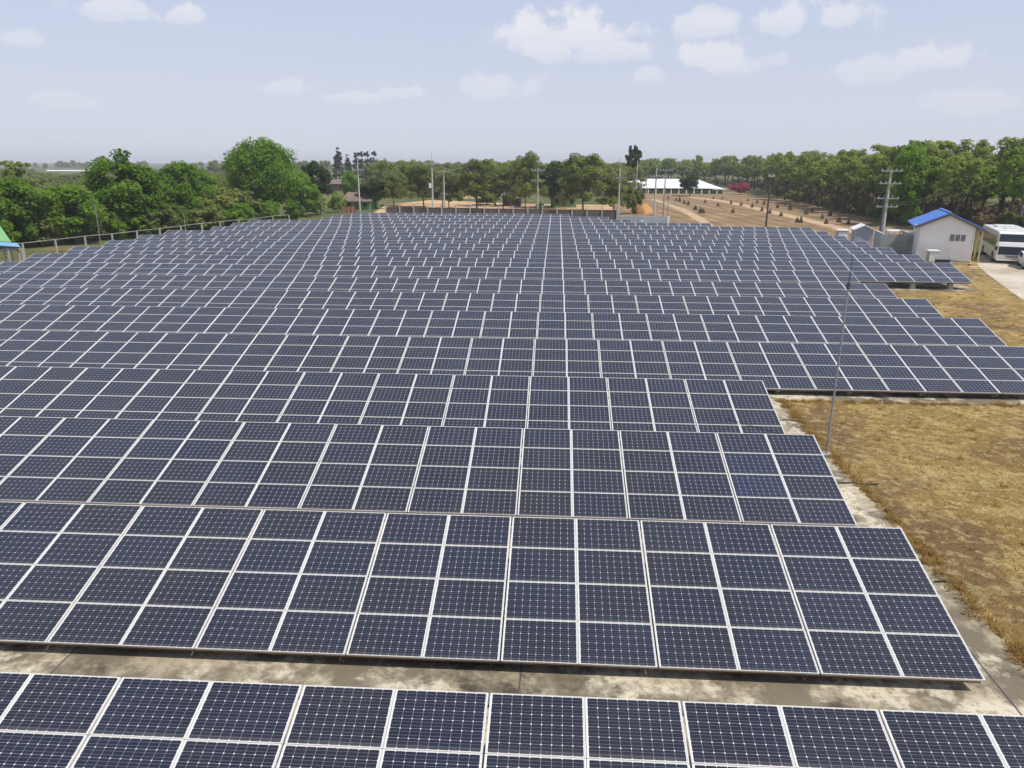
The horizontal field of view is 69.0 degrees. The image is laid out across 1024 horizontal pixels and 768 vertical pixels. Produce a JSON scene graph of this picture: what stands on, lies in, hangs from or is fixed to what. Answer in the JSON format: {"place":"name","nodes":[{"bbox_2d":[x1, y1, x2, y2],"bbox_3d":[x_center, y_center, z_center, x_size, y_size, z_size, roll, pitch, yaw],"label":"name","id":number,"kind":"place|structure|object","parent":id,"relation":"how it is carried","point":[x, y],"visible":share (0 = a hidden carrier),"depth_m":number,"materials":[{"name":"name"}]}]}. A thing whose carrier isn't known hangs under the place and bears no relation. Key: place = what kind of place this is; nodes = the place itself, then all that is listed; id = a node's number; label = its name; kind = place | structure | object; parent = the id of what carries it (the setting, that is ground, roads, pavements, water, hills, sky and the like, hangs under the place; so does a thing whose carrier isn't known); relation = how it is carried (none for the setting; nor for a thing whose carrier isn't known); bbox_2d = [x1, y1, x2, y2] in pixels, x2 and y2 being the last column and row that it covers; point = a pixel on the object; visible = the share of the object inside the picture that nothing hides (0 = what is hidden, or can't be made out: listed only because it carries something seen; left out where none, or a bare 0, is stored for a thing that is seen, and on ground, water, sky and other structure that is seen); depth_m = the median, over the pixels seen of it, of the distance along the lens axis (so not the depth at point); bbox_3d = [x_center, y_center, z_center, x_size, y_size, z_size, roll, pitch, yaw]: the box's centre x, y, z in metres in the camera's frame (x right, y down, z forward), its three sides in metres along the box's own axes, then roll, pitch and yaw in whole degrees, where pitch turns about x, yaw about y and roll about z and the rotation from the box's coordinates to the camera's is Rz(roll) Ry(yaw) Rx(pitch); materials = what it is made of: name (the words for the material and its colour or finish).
{"place":"outdoors","nodes":[
{"label":"outdoors","id":0,"kind":"place"},
{"bbox_2d":[0,163,1021,261],"bbox_3d":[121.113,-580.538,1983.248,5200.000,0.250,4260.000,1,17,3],"label":"ground","id":1,"kind":"structure","parent":0,"point":[62,247],"depth_m":146.47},
{"bbox_2d":[0,215,21,248],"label":"bush","id":2,"kind":"object","parent":1,"relation":"on","point":[6,225],"visible":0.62,"depth_m":67.54,"materials":[{"name":"green plant"}]},
{"bbox_2d":[0,226,23,261],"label":"shelter","id":3,"kind":"object","parent":1,"relation":"on","point":[5,240],"visible":0.66,"depth_m":53.69,"materials":[{"name":"concrete"}]},
{"bbox_2d":[3,161,35,188],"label":"tree","id":4,"kind":"object","parent":1,"relation":"on","point":[14,171],"visible":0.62,"depth_m":92.71,"materials":[{"name":"green plant"}]},
{"bbox_2d":[0,176,64,245],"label":"tree","id":5,"kind":"object","parent":1,"relation":"on","point":[15,196],"visible":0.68,"depth_m":68.60,"materials":[{"name":"green plant"}]},
{"bbox_2d":[12,206,60,245],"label":"bush","id":6,"kind":"object","parent":1,"relation":"on","point":[30,231],"visible":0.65,"depth_m":69.48,"materials":[{"name":"green plant"}]},
{"bbox_2d":[16,214,65,245],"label":"bush","id":7,"kind":"object","parent":1,"relation":"on","point":[53,234],"visible":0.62,"depth_m":70.35,"materials":[{"name":"green plant"}]},
{"bbox_2d":[29,184,107,242],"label":"tree","id":8,"kind":"object","parent":1,"relation":"on","point":[75,199],"visible":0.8,"depth_m":72.15,"materials":[{"name":"green plant"}]},
{"bbox_2d":[81,207,114,239],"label":"bush","id":9,"kind":"object","parent":1,"relation":"on","point":[103,231],"visible":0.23,"depth_m":76.07,"materials":[{"name":"green plant"}]},
{"bbox_2d":[103,209,130,239],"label":"bush","id":10,"kind":"object","parent":1,"relation":"on","point":[118,224],"visible":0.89,"depth_m":76.82,"materials":[{"name":"green plant"}]},
{"bbox_2d":[0,166,244,225],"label":"hillside scrub","id":11,"kind":"object","parent":1,"relation":"on","point":[46,179],"visible":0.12,"depth_m":176.26,"materials":[{"name":"green plant"}]},
{"bbox_2d":[80,148,169,235],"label":"tree","id":12,"kind":"object","parent":1,"relation":"on","point":[138,187],"visible":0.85,"depth_m":77.91,"materials":[{"name":"green plant"}]},
{"bbox_2d":[0,215,289,259],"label":"rail fence","id":13,"kind":"object","parent":1,"relation":"on","point":[56,245],"visible":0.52,"depth_m":67.56,"materials":[{"name":"concrete"}]},
{"bbox_2d":[128,207,168,234],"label":"bush","id":14,"kind":"object","parent":1,"relation":"on","point":[136,218],"visible":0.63,"depth_m":78.88,"materials":[{"name":"green plant"}]},
{"bbox_2d":[130,205,182,234],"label":"bush","id":15,"kind":"object","parent":1,"relation":"on","point":[166,211],"visible":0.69,"depth_m":80.11,"materials":[{"name":"green plant"}]},
{"bbox_2d":[156,203,193,229],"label":"bush","id":16,"kind":"object","parent":1,"relation":"on","point":[179,209],"visible":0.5,"depth_m":83.15,"materials":[{"name":"green plant"}]},
{"bbox_2d":[158,160,217,229],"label":"tree","id":17,"kind":"object","parent":1,"relation":"on","point":[176,175],"visible":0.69,"depth_m":86.51,"materials":[{"name":"green plant"}]},
{"bbox_2d":[181,204,224,229],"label":"bush","id":18,"kind":"object","parent":1,"relation":"on","point":[211,210],"visible":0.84,"depth_m":84.94,"materials":[{"name":"green plant"}]},
{"bbox_2d":[191,168,221,192],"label":"tree","id":19,"kind":"object","parent":1,"relation":"on","point":[207,179],"visible":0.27,"depth_m":117.88,"materials":[{"name":"green plant"}]},
{"bbox_2d":[199,183,238,225],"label":"tree","id":20,"kind":"object","parent":1,"relation":"on","point":[220,190],"visible":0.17,"depth_m":91.72,"materials":[{"name":"green plant"}]},
{"bbox_2d":[223,202,258,223],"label":"bush","id":21,"kind":"object","parent":1,"relation":"on","point":[239,214],"visible":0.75,"depth_m":92.06,"materials":[{"name":"green plant"}]},
{"bbox_2d":[228,188,262,220],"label":"tree","id":22,"kind":"object","parent":1,"relation":"on","point":[244,197],"visible":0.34,"depth_m":96.13,"materials":[{"name":"green plant"}]},
{"bbox_2d":[219,136,305,204],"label":"tree","id":23,"kind":"object","parent":1,"relation":"on","point":[255,172],"visible":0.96,"depth_m":102.29,"materials":[{"name":"green plant"}]},
{"bbox_2d":[251,200,280,219],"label":"bush","id":24,"kind":"object","parent":1,"relation":"on","point":[265,209],"visible":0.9,"depth_m":96.10,"materials":[{"name":"green plant"}]},
{"bbox_2d":[283,199,305,219],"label":"bush","id":25,"kind":"object","parent":1,"relation":"on","point":[290,207],"visible":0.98,"depth_m":102.01,"materials":[{"name":"green plant"}]},
{"bbox_2d":[279,170,322,216],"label":"tree","id":26,"kind":"object","parent":1,"relation":"on","point":[307,200],"visible":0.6,"depth_m":109.17,"materials":[{"name":"green plant"}]},
{"bbox_2d":[301,160,333,195],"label":"tree","id":27,"kind":"object","parent":1,"relation":"on","point":[323,182],"visible":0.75,"depth_m":119.05,"materials":[{"name":"green plant"}]},
{"bbox_2d":[327,191,346,210],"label":"bush","id":28,"kind":"object","parent":1,"relation":"on","point":[334,204],"visible":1,"depth_m":119.54,"materials":[{"name":"green plant"}]},
{"bbox_2d":[341,170,361,194],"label":"tree","id":29,"kind":"object","parent":1,"relation":"on","point":[347,179],"visible":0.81,"depth_m":150.28,"materials":[{"name":"green plant"}]},
{"bbox_2d":[343,192,380,209],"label":"house","id":30,"kind":"structure","parent":1,"relation":"on","point":[366,201],"depth_m":128.30,"materials":[{"name":"green paint"}]},
{"bbox_2d":[4,159,730,177],"bbox_3d":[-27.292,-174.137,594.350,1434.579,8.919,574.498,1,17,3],"label":"woods","id":31,"kind":"object","parent":1,"relation":"on","point":[216,170],"visible":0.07,"depth_m":556.95,"materials":[{"name":"green plant"}]},
{"bbox_2d":[355,178,391,208],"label":"tree","id":32,"kind":"object","parent":1,"relation":"on","point":[372,188],"visible":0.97,"depth_m":128.91,"materials":[{"name":"green plant"}]},
{"bbox_2d":[374,200,612,212],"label":"bare lot","id":33,"kind":"structure","parent":1,"relation":"on","point":[459,204],"depth_m":140.56,"materials":[{"name":"brown soil"}]},
{"bbox_2d":[380,172,408,205],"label":"tree","id":34,"kind":"object","parent":33,"relation":"on","point":[392,179],"visible":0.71,"depth_m":137.24,"materials":[{"name":"green plant"}]},
{"bbox_2d":[396,163,441,206],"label":"tree","id":35,"kind":"object","parent":33,"relation":"on","point":[422,173],"visible":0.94,"depth_m":132.12,"materials":[{"name":"green plant"}]},
{"bbox_2d":[429,170,463,207],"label":"tree","id":36,"kind":"object","parent":33,"relation":"on","point":[449,182],"visible":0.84,"depth_m":130.08,"materials":[{"name":"green plant"}]},
{"bbox_2d":[456,158,496,207],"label":"tree","id":37,"kind":"object","parent":33,"relation":"on","point":[467,176],"visible":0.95,"depth_m":126.80,"materials":[{"name":"green plant"}]},
{"bbox_2d":[483,166,519,208],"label":"tree","id":38,"kind":"object","parent":33,"relation":"on","point":[501,187],"visible":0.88,"depth_m":126.23,"materials":[{"name":"green plant"}]},
{"bbox_2d":[506,151,548,208],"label":"tree","id":39,"kind":"object","parent":33,"relation":"on","point":[525,164],"visible":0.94,"depth_m":123.03,"materials":[{"name":"green plant"}]},
{"bbox_2d":[529,160,570,207],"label":"tree","id":40,"kind":"object","parent":33,"relation":"on","point":[550,179],"visible":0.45,"depth_m":131.27,"materials":[{"name":"green plant"}]},
{"bbox_2d":[556,152,610,209],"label":"tree","id":41,"kind":"object","parent":33,"relation":"on","point":[573,164],"visible":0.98,"depth_m":116.01,"materials":[{"name":"green plant"}]},
{"bbox_2d":[594,172,627,209],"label":"tree","id":42,"kind":"object","parent":33,"relation":"on","point":[611,190],"visible":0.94,"depth_m":116.27,"materials":[{"name":"green plant"}]},
{"bbox_2d":[385,204,617,219],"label":"boundary wall","id":43,"kind":"structure","parent":1,"relation":"on","point":[609,214],"depth_m":101.21,"materials":[{"name":"grey concrete"}]},
{"bbox_2d":[361,158,655,190],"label":"garden trees","id":44,"kind":"object","parent":1,"relation":"on","point":[379,169],"visible":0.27,"depth_m":197.33,"materials":[{"name":"green plant"}]},
{"bbox_2d":[617,216,669,223],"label":"garden wall","id":45,"kind":"structure","parent":1,"relation":"on","point":[636,219],"depth_m":89.67,"materials":[{"name":"white paint"}]},
{"bbox_2d":[746,155,765,189],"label":"tree","id":46,"kind":"object","parent":1,"relation":"on","point":[754,159],"visible":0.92,"depth_m":226.72,"materials":[{"name":"green plant"}]},
{"bbox_2d":[649,176,1023,227],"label":"woodland undergrowth","id":47,"kind":"object","parent":1,"relation":"on","point":[976,206],"visible":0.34,"depth_m":124.46,"materials":[{"name":"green plant"}]},
{"bbox_2d":[814,153,860,208],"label":"tree","id":48,"kind":"object","parent":1,"relation":"on","point":[826,173],"visible":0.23,"depth_m":131.69,"materials":[{"name":"green plant"}]},
{"bbox_2d":[839,196,862,212],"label":"bush","id":49,"kind":"object","parent":1,"relation":"on","point":[851,203],"visible":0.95,"depth_m":123.09,"materials":[{"name":"green plant"}]},
{"bbox_2d":[856,164,881,215],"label":"tree","id":50,"kind":"object","parent":1,"relation":"on","point":[869,188],"visible":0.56,"depth_m":115.98,"materials":[{"name":"green plant"}]},
{"bbox_2d":[865,153,895,217],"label":"tree","id":51,"kind":"object","parent":1,"relation":"on","point":[880,190],"visible":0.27,"depth_m":111.61,"materials":[{"name":"green plant"}]},
{"bbox_2d":[866,201,899,221],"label":"bush","id":52,"kind":"object","parent":1,"relation":"on","point":[877,213],"visible":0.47,"depth_m":104.99,"materials":[{"name":"green plant"}]},
{"bbox_2d":[872,145,903,220],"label":"tree","id":53,"kind":"object","parent":1,"relation":"on","point":[883,163],"visible":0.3,"depth_m":105.25,"materials":[{"name":"green plant"}]},
{"bbox_2d":[884,142,939,225],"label":"tree","id":54,"kind":"object","parent":1,"relation":"on","point":[905,190],"visible":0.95,"depth_m":95.33,"materials":[{"name":"green plant"}]},
{"bbox_2d":[910,155,948,215],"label":"tree","id":55,"kind":"object","parent":1,"relation":"on","point":[937,165],"visible":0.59,"depth_m":94.67,"materials":[{"name":"green plant"}]},
{"bbox_2d":[926,149,974,208],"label":"tree","id":56,"kind":"object","parent":1,"relation":"on","point":[966,155],"visible":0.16,"depth_m":97.00,"materials":[{"name":"green plant"}]},
{"bbox_2d":[936,155,986,214],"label":"tree","id":57,"kind":"object","parent":1,"relation":"on","point":[961,166],"visible":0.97,"depth_m":89.99,"materials":[{"name":"green plant"}]},
{"bbox_2d":[950,139,999,205],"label":"tree","id":58,"kind":"object","parent":1,"relation":"on","point":[981,149],"visible":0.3,"depth_m":105.64,"materials":[{"name":"green plant"}]},
{"bbox_2d":[964,166,1012,213],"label":"tree","id":59,"kind":"object","parent":1,"relation":"on","point":[988,191],"visible":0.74,"depth_m":93.42,"materials":[{"name":"green plant"}]},
{"bbox_2d":[983,136,1023,210],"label":"tree","id":60,"kind":"object","parent":1,"relation":"on","point":[1009,145],"visible":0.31,"depth_m":96.55,"materials":[{"name":"green plant"}]},
{"bbox_2d":[994,212,1023,226],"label":"bush","id":61,"kind":"object","parent":1,"relation":"on","point":[1011,219],"visible":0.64,"depth_m":85.70,"materials":[{"name":"green plant"}]},
{"bbox_2d":[996,146,1023,212],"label":"tree","id":62,"kind":"object","parent":1,"relation":"on","point":[1014,159],"visible":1,"depth_m":85.25,"materials":[{"name":"green plant"}]},
{"bbox_2d":[0,277,1023,767],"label":"concrete apron","id":63,"kind":"object","parent":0,"point":[986,647],"visible":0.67,"depth_m":11.47,"materials":[{"name":"grey concrete"}]},
{"bbox_2d":[0,366,784,442],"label":"solar panel row","id":64,"kind":"object","parent":63,"relation":"on","point":[653,404],"visible":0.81,"depth_m":22.40,"materials":[{"name":"glass"}]},
{"bbox_2d":[0,416,856,526],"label":"solar panel row","id":65,"kind":"object","parent":63,"relation":"on","point":[784,479],"visible":0.98,"depth_m":17.45,"materials":[{"name":"glass"}]},
{"bbox_2d":[0,262,859,291],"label":"solar panel row","id":66,"kind":"object","parent":63,"relation":"on","point":[776,276],"visible":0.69,"depth_m":47.26,"materials":[{"name":"glass"}]},
{"bbox_2d":[0,273,896,307],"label":"solar panel row","id":67,"kind":"object","parent":63,"relation":"on","point":[676,288],"visible":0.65,"depth_m":42.27,"materials":[{"name":"glass"}]},
{"bbox_2d":[351,213,568,218],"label":"solar panel row","id":68,"kind":"object","parent":63,"relation":"on","point":[470,214],"visible":0.28,"depth_m":97.97,"materials":[{"name":"glass"}]},
{"bbox_2d":[332,215,608,221],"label":"solar panel row","id":69,"kind":"object","parent":63,"relation":"on","point":[463,217],"visible":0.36,"depth_m":93.47,"materials":[{"name":"glass"}]},
{"bbox_2d":[0,287,943,323],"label":"solar panel row","id":70,"kind":"object","parent":63,"relation":"on","point":[755,306],"visible":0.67,"depth_m":37.46,"materials":[{"name":"glass"}]},
{"bbox_2d":[321,217,631,225],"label":"solar panel row","id":71,"kind":"object","parent":63,"relation":"on","point":[487,220],"visible":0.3,"depth_m":88.88,"materials":[{"name":"glass"}]},
{"bbox_2d":[247,220,711,229],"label":"solar panel row","id":72,"kind":"object","parent":63,"relation":"on","point":[480,223],"visible":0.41,"depth_m":84.56,"materials":[{"name":"glass"}]},
{"bbox_2d":[0,501,985,682],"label":"solar panel row","id":73,"kind":"object","parent":63,"relation":"on","point":[870,604],"visible":1,"depth_m":12.59,"materials":[{"name":"glass"}]},
{"bbox_2d":[65,246,925,267],"bbox_3d":[-2.276,-9.132,55.726,64.774,1.379,3.125,1,17,3],"label":"solar panel row","id":74,"kind":"object","parent":63,"relation":"on","point":[562,255],"visible":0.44,"depth_m":56.30,"materials":[{"name":"glass"}]},
{"bbox_2d":[22,253,971,288],"bbox_3d":[-2.549,-7.806,51.259,64.774,1.379,3.125,1,17,3],"label":"solar panel row","id":75,"kind":"object","parent":63,"relation":"on","point":[913,273],"visible":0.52,"depth_m":51.50,"materials":[{"name":"glass"}]},
{"bbox_2d":[102,240,896,259],"bbox_3d":[-1.994,-10.498,60.331,64.774,1.379,3.125,1,17,3],"label":"solar panel row","id":76,"kind":"object","parent":63,"relation":"on","point":[530,247],"visible":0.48,"depth_m":60.95,"materials":[{"name":"glass"}]},
{"bbox_2d":[135,235,870,251],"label":"solar panel row","id":77,"kind":"object","parent":63,"relation":"on","point":[620,242],"visible":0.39,"depth_m":65.73,"materials":[{"name":"glass"}]},
{"bbox_2d":[0,304,1007,350],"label":"solar panel row","id":78,"kind":"object","parent":63,"relation":"on","point":[723,328],"visible":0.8,"depth_m":32.51,"materials":[{"name":"glass"}]},
{"bbox_2d":[163,230,848,243],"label":"solar panel row","id":79,"kind":"object","parent":63,"relation":"on","point":[520,235],"visible":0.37,"depth_m":70.49,"materials":[{"name":"glass"}]},
{"bbox_2d":[0,672,1023,767],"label":"solar panel row","id":80,"kind":"object","parent":63,"relation":"on","point":[48,721],"visible":1,"depth_m":8.98,"materials":[{"name":"glass"}]},
{"bbox_2d":[0,330,1023,396],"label":"solar panel row","id":81,"kind":"object","parent":63,"relation":"on","point":[992,371],"visible":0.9,"depth_m":27.18,"materials":[{"name":"glass"}]},
{"bbox_2d":[210,226,829,238],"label":"solar panel row","id":82,"kind":"object","parent":63,"relation":"on","point":[548,231],"visible":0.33,"depth_m":75.14,"materials":[{"name":"glass"}]},
{"bbox_2d":[231,223,813,233],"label":"solar panel row","id":83,"kind":"object","parent":63,"relation":"on","point":[526,226],"visible":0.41,"depth_m":79.86,"materials":[{"name":"glass"}]},
{"bbox_2d":[822,256,852,455],"bbox_3d":[8.516,-0.593,19.426,0.240,5.449,0.240,1,17,3],"label":"lightning rod","id":84,"kind":"object","parent":63,"relation":"on","point":[825,453],"visible":0.85,"depth_m":19.48,"materials":[{"name":"metal"}]},
{"bbox_2d":[0,0,1023,163],"label":"sky","id":85,"kind":"structure","parent":0,"point":[156,81],"materials":[{"name":"blue"}]},
{"bbox_2d":[628,179,726,193],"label":"hall","id":86,"kind":"structure","parent":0,"point":[672,186],"depth_m":200.83,"materials":[{"name":"white paint"}]},
{"bbox_2d":[650,199,713,225],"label":"dirt track","id":87,"kind":"structure","parent":0,"point":[698,218],"depth_m":120.89,"materials":[{"name":"beige soil"}]},
{"bbox_2d":[612,192,912,246],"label":"field","id":88,"kind":"structure","parent":0,"point":[715,215],"depth_m":121.52,"materials":[{"name":"brown soil"}]},
{"bbox_2d":[625,145,642,186],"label":"tree","id":89,"kind":"object","parent":88,"relation":"on","point":[635,153],"visible":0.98,"depth_m":162.05,"materials":[{"name":"green plant"}]},
{"bbox_2d":[625,185,645,213],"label":"tree","id":90,"kind":"object","parent":88,"relation":"on","point":[634,196],"visible":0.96,"depth_m":118.31,"materials":[{"name":"green plant"}]},
{"bbox_2d":[678,173,699,195],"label":"tree","id":91,"kind":"object","parent":88,"relation":"on","point":[690,182],"visible":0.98,"depth_m":184.27,"materials":[{"name":"green plant"}]},
{"bbox_2d":[776,156,797,199],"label":"tree","id":92,"kind":"object","parent":88,"relation":"on","point":[783,175],"visible":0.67,"depth_m":164.81,"materials":[{"name":"green plant"}]},
{"bbox_2d":[805,158,833,206],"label":"tree","id":93,"kind":"object","parent":88,"relation":"on","point":[816,179],"visible":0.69,"depth_m":137.78,"materials":[{"name":"green plant"}]},
{"bbox_2d":[829,154,863,212],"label":"tree","id":94,"kind":"object","parent":88,"relation":"on","point":[845,177],"visible":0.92,"depth_m":121.20,"materials":[{"name":"green plant"}]},
{"bbox_2d":[849,223,874,245],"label":"hut","id":95,"kind":"object","parent":88,"relation":"on","point":[861,232],"visible":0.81,"depth_m":71.90,"materials":[{"name":"white paint"}]},
{"bbox_2d":[876,169,902,232],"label":"utility pole","id":96,"kind":"object","parent":88,"relation":"on","point":[887,198],"visible":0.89,"depth_m":82.96,"materials":[{"name":"metal"}]},
{"bbox_2d":[690,197,851,232],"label":"dirt track","id":97,"kind":"structure","parent":0,"point":[794,217],"depth_m":117.00,"materials":[{"name":"beige soil"}]},
{"bbox_2d":[773,254,1023,676],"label":"lawn","id":98,"kind":"structure","parent":0,"point":[993,577],"depth_m":19.41,"materials":[{"name":"brown plant"}]},
{"bbox_2d":[873,229,913,253],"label":"transformer enclosure","id":99,"kind":"object","parent":98,"relation":"on","point":[899,243],"visible":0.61,"depth_m":67.31,"materials":[{"name":"metal"}]},
{"bbox_2d":[908,208,987,262],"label":"house","id":100,"kind":"structure","parent":98,"relation":"on","point":[946,233],"depth_m":61.83,"materials":[{"name":"white paint"}]},
{"bbox_2d":[976,254,1023,299],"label":"road","id":101,"kind":"structure","parent":0,"point":[1009,275],"depth_m":56.08,"materials":[{"name":"grey concrete"}]},
{"bbox_2d":[979,224,1023,260],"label":"bus","id":102,"kind":"object","parent":101,"relation":"on","point":[1002,242],"visible":0.94,"depth_m":61.00,"materials":[{"name":"white paint"}]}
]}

